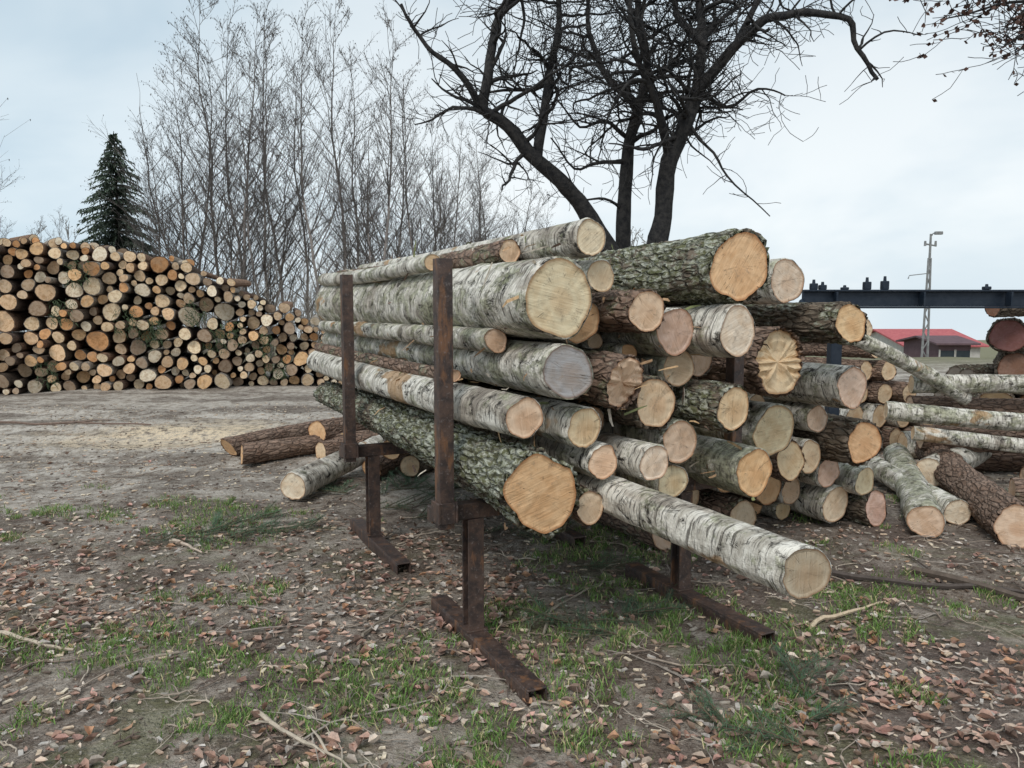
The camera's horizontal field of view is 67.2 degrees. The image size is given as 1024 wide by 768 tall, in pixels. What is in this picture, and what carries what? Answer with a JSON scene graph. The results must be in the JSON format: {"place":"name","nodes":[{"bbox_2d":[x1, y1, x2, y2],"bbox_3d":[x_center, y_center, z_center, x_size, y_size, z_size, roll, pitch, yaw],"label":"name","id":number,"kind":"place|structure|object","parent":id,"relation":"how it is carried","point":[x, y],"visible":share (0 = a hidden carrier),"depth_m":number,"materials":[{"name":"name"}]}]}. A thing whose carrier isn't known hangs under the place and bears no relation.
{"place":"outdoors","nodes":[
{"label":"outdoors","id":0,"kind":"place"},
{"bbox_2d":[0,338,1023,767],"bbox_3d":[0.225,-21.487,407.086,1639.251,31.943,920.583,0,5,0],"label":"ground","id":1,"kind":"structure","parent":0,"point":[154,406],"depth_m":3.93,"materials":[{"name":"soil"}]},
{"bbox_2d":[62,131,203,351],"bbox_3d":[-14.152,-4.782,27.606,5.823,8.357,5.836,4,7,35],"label":"spruce tree","id":2,"kind":"object","parent":1,"relation":"on","point":[110,237],"visible":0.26,"depth_m":27.23,"materials":[{"name":"green plant"}]},
{"bbox_2d":[113,114,220,348],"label":"birch tree","id":3,"kind":"object","parent":1,"relation":"on","point":[151,237],"visible":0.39,"depth_m":22.55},
{"bbox_2d":[0,234,341,394],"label":"stacked log pile","id":4,"kind":"object","parent":1,"relation":"on","point":[94,350],"visible":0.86,"depth_m":14.43,"materials":[{"name":"brown wood"}]},
{"bbox_2d":[33,260,287,390],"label":"conifer sprigs","id":5,"kind":"object","parent":4,"relation":"in","point":[222,336],"visible":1,"depth_m":14.36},
{"bbox_2d":[80,17,284,326],"bbox_3d":[-10.166,-5.653,23.301,5.525,10.660,4.956,1,6,7],"label":"birch tree","id":6,"kind":"object","parent":1,"relation":"on","point":[203,124],"visible":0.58,"depth_m":22.87,"materials":[{"name":"plant"}]},
{"bbox_2d":[104,41,283,352],"bbox_3d":[-9.812,-4.935,22.343,6.458,9.297,3.609,4,7,34],"label":"birch tree","id":7,"kind":"object","parent":1,"relation":"on","point":[183,221],"visible":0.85,"depth_m":21.62,"materials":[{"name":"plant"}]},
{"bbox_2d":[134,0,292,340],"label":"birch tree","id":8,"kind":"object","parent":1,"relation":"on","point":[205,109],"visible":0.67,"depth_m":22.89,"materials":[{"name":"plant"}]},
{"bbox_2d":[0,240,437,365],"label":"undergrowth brush","id":9,"kind":"object","parent":1,"relation":"on","point":[201,323],"visible":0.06,"depth_m":21.35,"materials":[{"name":"brown wood"}]},
{"bbox_2d":[144,0,296,351],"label":"birch tree","id":10,"kind":"object","parent":1,"relation":"on","point":[226,86],"visible":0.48,"depth_m":24.22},
{"bbox_2d":[133,1,363,346],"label":"birch tree","id":11,"kind":"object","parent":1,"relation":"on","point":[245,249],"visible":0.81,"depth_m":21.72,"materials":[{"name":"plant"}]},
{"bbox_2d":[181,0,338,359],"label":"birch tree","id":12,"kind":"object","parent":1,"relation":"on","point":[261,125],"visible":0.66,"depth_m":23.40,"materials":[{"name":"plant"}]},
{"bbox_2d":[171,34,362,340],"bbox_3d":[-7.444,-5.881,24.900,5.631,10.952,3.957,1,5,5],"label":"birch tree","id":13,"kind":"object","parent":1,"relation":"on","point":[307,266],"visible":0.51,"depth_m":24.95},
{"bbox_2d":[220,418,331,455],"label":"pine log","id":14,"kind":"object","parent":1,"relation":"on","point":[231,445],"visible":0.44,"depth_m":8.10,"materials":[{"name":"wood"}]},
{"bbox_2d":[214,17,355,356],"bbox_3d":[-6.569,-5.359,22.274,4.258,10.198,5.734,0,5,3],"label":"birch tree","id":15,"kind":"object","parent":1,"relation":"on","point":[265,244],"visible":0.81,"depth_m":22.02,"materials":[{"name":"plant"}]},
{"bbox_2d":[223,0,376,293],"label":"birch tree","id":16,"kind":"object","parent":1,"relation":"on","point":[303,192],"visible":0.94,"depth_m":21.55,"materials":[{"name":"plant"}]},
{"bbox_2d":[186,0,416,273],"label":"birch tree","id":17,"kind":"object","parent":1,"relation":"on","point":[319,76],"visible":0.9,"depth_m":22.72,"materials":[{"name":"plant"}]},
{"bbox_2d":[240,430,373,464],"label":"pine log","id":18,"kind":"object","parent":1,"relation":"on","point":[265,450],"visible":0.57,"depth_m":7.59,"materials":[{"name":"brown wood"}]},
{"bbox_2d":[307,417,368,440],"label":"pine log","id":19,"kind":"object","parent":18,"relation":"on","point":[323,429],"visible":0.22,"depth_m":7.86,"materials":[{"name":"wood"}]},
{"bbox_2d":[280,435,384,499],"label":"birch log","id":20,"kind":"object","parent":1,"relation":"on","point":[302,481],"visible":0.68,"depth_m":6.28,"materials":[{"name":"grey wood"}]},
{"bbox_2d":[303,44,429,268],"bbox_3d":[-4.766,-5.649,24.065,4.090,10.537,4.064,0,5,4],"label":"birch tree","id":21,"kind":"object","parent":1,"relation":"on","point":[372,123],"visible":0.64,"depth_m":24.79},
{"bbox_2d":[308,65,445,272],"bbox_3d":[-4.274,-5.215,24.395,4.961,9.572,4.450,1,6,9],"label":"birch tree","id":22,"kind":"object","parent":1,"relation":"on","point":[404,196],"visible":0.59,"depth_m":24.16,"materials":[{"name":"plant"}]},
{"bbox_2d":[359,106,467,265],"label":"birch tree","id":23,"kind":"object","parent":1,"relation":"on","point":[427,170],"visible":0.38,"depth_m":25.21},
{"bbox_2d":[343,57,496,263],"bbox_3d":[-2.431,-5.035,23.403,4.848,9.354,4.349,0,5,1],"label":"birch tree","id":24,"kind":"object","parent":1,"relation":"on","point":[415,196],"visible":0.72,"depth_m":22.90,"materials":[{"name":"plant"}]},
{"bbox_2d":[304,1,539,295],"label":"birch tree","id":25,"kind":"object","parent":1,"relation":"on","point":[387,217],"visible":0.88,"depth_m":22.29,"materials":[{"name":"plant"}]},
{"bbox_2d":[414,101,517,250],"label":"birch tree","id":26,"kind":"object","parent":1,"relation":"on","point":[445,207],"visible":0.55,"depth_m":23.64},
{"bbox_2d":[0,403,1023,767],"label":"fallen leaves","id":27,"kind":"object","parent":1,"relation":"on","point":[428,729],"visible":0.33,"depth_m":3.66,"materials":[{"name":"plant"}]},
{"bbox_2d":[0,483,1023,767],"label":"grass tufts","id":28,"kind":"object","parent":1,"relation":"on","point":[730,645],"visible":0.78,"depth_m":3.27,"materials":[{"name":"plant"}]},
{"bbox_2d":[0,419,1023,767],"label":"fallen twigs","id":29,"kind":"object","parent":1,"relation":"on","point":[970,583],"visible":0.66,"depth_m":3.59,"materials":[{"name":"wood"}]},
{"bbox_2d":[339,258,774,706],"bbox_3d":[0.084,0.233,4.320,1.684,1.711,2.680,-3,6,-26],"label":"steel log rack","id":30,"kind":"object","parent":1,"relation":"on","point":[446,510],"visible":0.62,"depth_m":3.47,"materials":[{"name":"metal"}]},
{"bbox_2d":[313,381,579,539],"bbox_3d":[-0.691,0.258,4.605,0.361,0.386,3.681,-3,7,-26],"label":"rough bark log","id":31,"kind":"object","parent":30,"relation":"on","point":[527,487],"visible":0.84,"depth_m":3.09,"materials":[{"name":"grey wood"}]},
{"bbox_2d":[306,351,543,438],"bbox_3d":[-0.773,-0.025,4.573,0.182,0.178,3.709,-3,6,-26],"label":"birch log","id":32,"kind":"object","parent":31,"relation":"on","point":[514,415],"visible":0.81,"depth_m":3.33,"materials":[{"name":"grey wood"}]},
{"bbox_2d":[314,343,460,381],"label":"pine log","id":33,"kind":"object","parent":32,"relation":"on","point":[400,365],"visible":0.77,"depth_m":4.39,"materials":[{"name":"wood"}]},
{"bbox_2d":[331,234,776,529],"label":"loose bark strips","id":34,"kind":"object","parent":30,"relation":"on","point":[641,363],"visible":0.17,"depth_m":3.38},
{"bbox_2d":[571,484,603,526],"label":"pine log","id":35,"kind":"object","parent":30,"relation":"on","point":[589,512],"visible":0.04,"depth_m":3.16,"materials":[{"name":"beige wood"}]},
{"bbox_2d":[597,512,670,551],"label":"pine log","id":36,"kind":"object","parent":30,"relation":"on","point":[638,534],"visible":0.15,"depth_m":4.99,"materials":[{"name":"brown wood"}]},
{"bbox_2d":[616,463,688,496],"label":"birch log","id":37,"kind":"object","parent":30,"relation":"on","point":[673,481],"visible":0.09,"depth_m":3.53,"materials":[{"name":"white wood"}]},
{"bbox_2d":[601,417,696,463],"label":"birch log","id":38,"kind":"object","parent":37,"relation":"on","point":[676,438],"visible":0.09,"depth_m":3.50,"materials":[{"name":"white wood"}]},
{"bbox_2d":[462,374,677,430],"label":"rough bark log","id":39,"kind":"object","parent":38,"relation":"on","point":[657,396],"visible":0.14,"depth_m":3.38,"materials":[{"name":"brown wood"}]},
{"bbox_2d":[573,470,831,598],"bbox_3d":[0.033,0.391,4.057,0.186,0.172,3.923,-3,6,-26],"label":"birch log","id":40,"kind":"object","parent":30,"relation":"on","point":[791,568],"visible":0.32,"depth_m":2.56,"materials":[{"name":"white wood"}]},
{"bbox_2d":[355,387,616,479],"bbox_3d":[-0.465,0.156,4.856,0.166,0.157,3.808,-3,6,-26],"label":"birch log","id":41,"kind":"object","parent":40,"relation":"on","point":[597,459],"visible":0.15,"depth_m":3.19,"materials":[{"name":"grey wood"}]},
{"bbox_2d":[453,380,601,447],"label":"birch log","id":42,"kind":"object","parent":41,"relation":"on","point":[573,425],"visible":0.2,"depth_m":3.14,"materials":[{"name":"white wood"}]},
{"bbox_2d":[322,332,592,399],"bbox_3d":[-0.628,-0.212,4.713,0.244,0.228,3.871,-3,6,-26],"label":"birch log","id":43,"kind":"object","parent":42,"relation":"on","point":[558,370],"visible":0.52,"depth_m":3.20,"materials":[{"name":"grey wood"}]},
{"bbox_2d":[318,321,506,352],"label":"birch log","id":44,"kind":"object","parent":43,"relation":"on","point":[492,340],"visible":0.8,"depth_m":3.98,"materials":[{"name":"grey wood"}]},
{"bbox_2d":[315,256,591,339],"bbox_3d":[-0.634,-0.498,4.677,0.364,0.380,3.751,-3,6,-26],"label":"birch log","id":45,"kind":"object","parent":43,"relation":"on","point":[554,299],"visible":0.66,"depth_m":3.22,"materials":[{"name":"grey wood"}]},
{"bbox_2d":[318,254,439,285],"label":"birch log","id":46,"kind":"object","parent":45,"relation":"on","point":[418,265],"visible":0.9,"depth_m":4.58,"materials":[{"name":"grey wood"}]},
{"bbox_2d":[336,239,520,272],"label":"pine log","id":47,"kind":"object","parent":45,"relation":"on","point":[493,252],"visible":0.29,"depth_m":3.63,"materials":[{"name":"brown wood"}]},
{"bbox_2d":[674,434,771,497],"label":"birch log","id":48,"kind":"object","parent":30,"relation":"on","point":[746,471],"visible":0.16,"depth_m":3.63,"materials":[{"name":"grey wood"}]},
{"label":"birch log","id":49,"kind":"object","parent":48,"relation":"on","visible":0},
{"bbox_2d":[672,379,749,433],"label":"rough bark log","id":50,"kind":"object","parent":49,"relation":"on","point":[720,406],"visible":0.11,"depth_m":3.45,"materials":[{"name":"grey wood"}]},
{"bbox_2d":[636,351,694,387],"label":"birch log","id":51,"kind":"object","parent":50,"relation":"on","point":[681,374],"visible":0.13,"depth_m":3.53,"materials":[{"name":"wood"}]},
{"bbox_2d":[597,308,693,356],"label":"birch log","id":52,"kind":"object","parent":51,"relation":"on","point":[672,336],"visible":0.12,"depth_m":3.41,"materials":[{"name":"wood"}]},
{"bbox_2d":[666,304,754,357],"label":"birch log","id":53,"kind":"object","parent":51,"relation":"on","point":[726,330],"visible":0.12,"depth_m":3.37,"materials":[{"name":"grey wood"}]},
{"bbox_2d":[572,228,769,304],"bbox_3d":[0.198,-0.665,5.016,0.379,0.362,3.663,-3,6,-26],"label":"rough bark log","id":54,"kind":"object","parent":53,"relation":"on","point":[728,266],"visible":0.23,"depth_m":3.45,"materials":[{"name":"grey wood"}]},
{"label":"birch log","id":55,"kind":"object","parent":30,"relation":"on","visible":0},
{"bbox_2d":[596,431,668,480],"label":"birch log","id":56,"kind":"object","parent":55,"relation":"on","point":[644,460],"visible":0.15,"depth_m":3.21,"materials":[{"name":"grey wood"}]},
{"bbox_2d":[463,379,603,430],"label":"birch log","id":57,"kind":"object","parent":56,"relation":"on","point":[599,412],"visible":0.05,"depth_m":3.61,"materials":[{"name":"white wood"}]},
{"bbox_2d":[573,348,643,409],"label":"pine log","id":58,"kind":"object","parent":57,"relation":"on","point":[618,378],"visible":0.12,"depth_m":3.19,"materials":[{"name":"brown wood"}]},
{"bbox_2d":[507,302,599,344],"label":"birch log","id":59,"kind":"object","parent":58,"relation":"on","point":[588,330],"visible":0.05,"depth_m":3.38,"materials":[{"name":"wood"}]},
{"bbox_2d":[575,260,613,292],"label":"birch log","id":60,"kind":"object","parent":59,"relation":"on","point":[600,275],"visible":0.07,"depth_m":3.26,"materials":[{"name":"wood"}]},
{"bbox_2d":[357,217,605,267],"bbox_3d":[-0.434,-0.745,4.715,0.163,0.169,3.481,-3,6,-26],"label":"birch log","id":61,"kind":"object","parent":60,"relation":"on","point":[583,238],"visible":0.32,"depth_m":3.29,"materials":[{"name":"grey wood"}]},
{"bbox_2d":[507,332,602,348],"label":"birch log","id":62,"kind":"object","parent":58,"relation":"on","point":[595,341],"visible":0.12,"depth_m":3.57,"materials":[{"name":"grey wood"}]},
{"bbox_2d":[592,289,665,333],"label":"pine log","id":63,"kind":"object","parent":62,"relation":"on","point":[641,311],"visible":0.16,"depth_m":3.28,"materials":[{"name":"brown wood"}]},
{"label":"birch log","id":64,"kind":"object","parent":30,"relation":"on","visible":0},
{"bbox_2d":[691,326,803,397],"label":"pine log","id":65,"kind":"object","parent":64,"relation":"on","point":[774,369],"visible":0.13,"depth_m":4.30,"materials":[{"name":"brown wood"}]},
{"bbox_2d":[743,258,804,304],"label":"birch log","id":66,"kind":"object","parent":65,"relation":"on","point":[784,284],"visible":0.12,"depth_m":4.39,"materials":[{"name":"beige wood"}]},
{"bbox_2d":[141,468,1018,755],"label":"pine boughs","id":67,"kind":"object","parent":1,"relation":"on","point":[631,612],"visible":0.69,"depth_m":3.66,"materials":[{"name":"plant"}]},
{"bbox_2d":[390,0,927,252],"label":"gnarled tree","id":68,"kind":"object","parent":1,"relation":"on","point":[673,143],"visible":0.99,"depth_m":8.82,"materials":[{"name":"black plant"}]},
{"bbox_2d":[698,489,756,524],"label":"pine log","id":69,"kind":"object","parent":1,"relation":"on","point":[737,508],"visible":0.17,"depth_m":5.23,"materials":[{"name":"brown wood"}]},
{"bbox_2d":[710,488,728,492],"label":"birch log","id":70,"kind":"object","parent":69,"relation":"on","point":[720,490],"visible":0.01,"depth_m":5.16,"materials":[{"name":"brown wood"}]},
{"bbox_2d":[770,439,805,481],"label":"pine log","id":71,"kind":"object","parent":70,"relation":"on","point":[788,463],"visible":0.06,"depth_m":4.80,"materials":[{"name":"beige wood"}]},
{"bbox_2d":[750,502,761,513],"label":"birch log","id":72,"kind":"object","parent":1,"relation":"on","point":[757,508],"visible":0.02,"depth_m":5.49,"materials":[{"name":"brown wood"}]},
{"bbox_2d":[726,477,781,505],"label":"pine log","id":73,"kind":"object","parent":72,"relation":"on","point":[769,495],"visible":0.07,"depth_m":5.28,"materials":[{"name":"brown wood"}]},
{"bbox_2d":[792,436,820,473],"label":"birch log","id":74,"kind":"object","parent":73,"relation":"on","point":[811,450],"visible":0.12,"depth_m":5.01,"materials":[{"name":"beige wood"}]},
{"bbox_2d":[764,397,827,432],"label":"birch log","id":75,"kind":"object","parent":74,"relation":"on","point":[811,417],"visible":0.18,"depth_m":5.02,"materials":[{"name":"grey wood"}]},
{"bbox_2d":[763,362,866,409],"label":"birch log","id":76,"kind":"object","parent":75,"relation":"on","point":[835,386],"visible":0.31,"depth_m":4.73,"materials":[{"name":"grey wood"}]},
{"bbox_2d":[760,501,789,519],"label":"birch log","id":77,"kind":"object","parent":1,"relation":"on","point":[778,510],"visible":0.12,"depth_m":5.50,"materials":[{"name":"grey wood"}]},
{"bbox_2d":[776,479,799,504],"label":"birch log","id":78,"kind":"object","parent":77,"relation":"on","point":[789,493],"visible":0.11,"depth_m":5.37,"materials":[{"name":"beige wood"}]},
{"bbox_2d":[797,458,839,487],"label":"birch log","id":79,"kind":"object","parent":78,"relation":"on","point":[824,473],"visible":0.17,"depth_m":5.24,"materials":[{"name":"beige wood"}]},
{"bbox_2d":[793,413,883,466],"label":"rough bark log","id":80,"kind":"object","parent":79,"relation":"on","point":[853,442],"visible":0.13,"depth_m":4.95,"materials":[{"name":"brown wood"}]},
{"bbox_2d":[790,482,847,522],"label":"birch log","id":81,"kind":"object","parent":1,"relation":"on","point":[828,504],"visible":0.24,"depth_m":5.31,"materials":[{"name":"grey wood"}]},
{"bbox_2d":[842,488,886,526],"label":"rough bark log","id":82,"kind":"object","parent":1,"relation":"on","point":[869,509],"visible":0.14,"depth_m":5.33,"materials":[{"name":"brown wood"}]},
{"bbox_2d":[833,462,873,495],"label":"birch log","id":83,"kind":"object","parent":82,"relation":"on","point":[858,480],"visible":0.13,"depth_m":5.26,"materials":[{"name":"grey wood"}]},
{"bbox_2d":[799,276,1023,414],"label":"steel conveyor frame","id":84,"kind":"object","parent":1,"relation":"on","point":[884,296],"visible":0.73,"depth_m":6.96,"materials":[{"name":"metal"}]},
{"bbox_2d":[883,442,945,537],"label":"birch log","id":85,"kind":"object","parent":1,"relation":"on","point":[920,508],"visible":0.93,"depth_m":5.39,"materials":[{"name":"grey wood"}]},
{"bbox_2d":[864,456,971,524],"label":"birch log","id":86,"kind":"object","parent":1,"relation":"on","point":[952,507],"visible":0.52,"depth_m":5.53,"materials":[{"name":"grey wood"}]},
{"bbox_2d":[871,332,979,357],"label":"walls","id":87,"kind":"structure","parent":1,"relation":"on","point":[975,352],"depth_m":51.57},
{"bbox_2d":[872,329,988,346],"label":"roof","id":88,"kind":"structure","parent":87,"relation":"on","point":[894,335],"depth_m":52.64,"materials":[{"name":"red tile"}]},
{"bbox_2d":[896,335,980,356],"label":"maroon shed","id":89,"kind":"structure","parent":1,"relation":"on","point":[948,346],"depth_m":44.50,"materials":[{"name":"red wood"}]},
{"bbox_2d":[916,447,991,486],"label":"birch log","id":90,"kind":"object","parent":1,"relation":"on","point":[928,465],"visible":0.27,"depth_m":6.53,"materials":[{"name":"white wood"}]},
{"bbox_2d":[905,395,1023,412],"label":"pine log","id":91,"kind":"object","parent":90,"relation":"on","point":[1014,405],"visible":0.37,"depth_m":7.39,"materials":[{"name":"brown wood"}]},
{"bbox_2d":[908,374,1023,394],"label":"birch log","id":92,"kind":"object","parent":91,"relation":"on","point":[985,383],"visible":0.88,"depth_m":7.16,"materials":[{"name":"white wood"}]},
{"bbox_2d":[853,335,971,404],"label":"birch log","id":93,"kind":"object","parent":92,"relation":"on","point":[937,380],"visible":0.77,"depth_m":7.07,"materials":[{"name":"white wood"}]},
{"bbox_2d":[916,424,1023,453],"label":"pine log","id":94,"kind":"object","parent":90,"relation":"on","point":[923,445],"visible":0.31,"depth_m":6.86,"materials":[{"name":"wood"}]},
{"bbox_2d":[883,401,1023,431],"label":"birch log","id":95,"kind":"object","parent":94,"relation":"on","point":[946,416],"visible":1,"depth_m":6.62,"materials":[{"name":"white wood"}]},
{"bbox_2d":[889,0,1023,101],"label":"oak tree","id":96,"kind":"object","parent":1,"relation":"on","point":[1007,39],"visible":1,"depth_m":7.36,"materials":[{"name":"brown plant"}]},
{"bbox_2d":[914,444,1023,547],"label":"pine log","id":97,"kind":"object","parent":1,"relation":"on","point":[997,511],"visible":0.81,"depth_m":5.25,"materials":[{"name":"brown wood"}]},
{"bbox_2d":[974,453,1023,471],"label":"pine log","id":98,"kind":"object","parent":1,"relation":"on","point":[999,462],"visible":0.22,"depth_m":7.14,"materials":[{"name":"brown wood"}]},
{"bbox_2d":[1015,394,1023,398],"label":"rough bark log","id":99,"kind":"object","parent":1,"relation":"on","point":[1020,396],"visible":0.05,"depth_m":9.81,"materials":[{"name":"brown wood"}]},
{"bbox_2d":[993,350,1023,374],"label":"rough bark log","id":100,"kind":"object","parent":99,"relation":"on","point":[1007,364],"visible":0.46,"depth_m":9.71,"materials":[{"name":"brown wood"}]},
{"bbox_2d":[985,317,1023,353],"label":"rough bark log","id":101,"kind":"object","parent":100,"relation":"on","point":[1004,335],"visible":1,"depth_m":9.61,"materials":[{"name":"brown wood"}]},
{"bbox_2d":[1019,466,1023,477],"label":"pine log","id":102,"kind":"object","parent":1,"relation":"on","point":[1021,474],"visible":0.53,"depth_m":6.37,"materials":[{"name":"brown wood"}]},
{"bbox_2d":[911,426,1023,453],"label":"birch log","id":103,"kind":"object","parent":102,"relation":"on","point":[970,439],"visible":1,"depth_m":6.41,"materials":[{"name":"white wood"}]},
{"bbox_2d":[0,0,1023,339],"label":"sky","id":104,"kind":"structure","parent":0,"point":[889,167],"materials":[{"name":"white"}]},
{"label":"pine log","id":105,"kind":"object","parent":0,"visible":0},
{"bbox_2d":[743,301,867,344],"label":"rough bark log","id":106,"kind":"object","parent":105,"relation":"on","point":[841,323],"visible":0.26,"depth_m":4.46,"materials":[{"name":"brown wood"}]},
{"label":"pine log","id":107,"kind":"object","parent":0,"visible":0},
{"bbox_2d":[693,400,793,456],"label":"birch log","id":108,"kind":"object","parent":107,"relation":"on","point":[768,427],"visible":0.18,"depth_m":4.58,"materials":[{"name":"grey wood"}]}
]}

